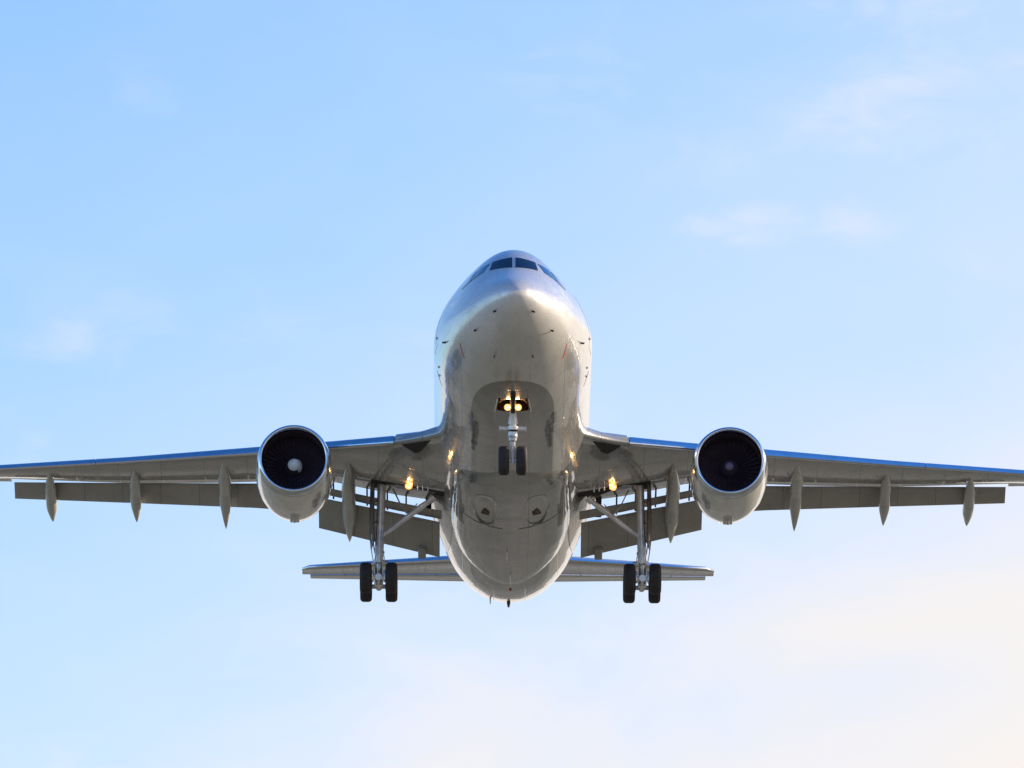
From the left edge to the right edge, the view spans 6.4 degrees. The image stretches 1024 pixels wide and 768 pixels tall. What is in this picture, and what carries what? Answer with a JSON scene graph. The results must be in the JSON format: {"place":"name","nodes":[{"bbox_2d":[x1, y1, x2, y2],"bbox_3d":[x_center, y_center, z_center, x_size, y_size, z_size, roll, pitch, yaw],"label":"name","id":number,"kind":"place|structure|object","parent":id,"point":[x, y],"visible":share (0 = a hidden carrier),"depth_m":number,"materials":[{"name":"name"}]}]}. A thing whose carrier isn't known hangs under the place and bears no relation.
{"place":"outdoors","nodes":[
{"label":"outdoors","id":0,"kind":"place"},
{"bbox_2d":[0,250,1023,606],"bbox_3d":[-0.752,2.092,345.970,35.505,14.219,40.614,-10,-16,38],"label":"airliner","id":1,"kind":"object","parent":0,"point":[510,466],"visible":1,"depth_m":338.31,"materials":[{"name":"paint"}]},
{"bbox_2d":[0,0,1023,767],"label":"sky","id":2,"kind":"structure","parent":0,"point":[793,225],"materials":[{"name":"blue"}]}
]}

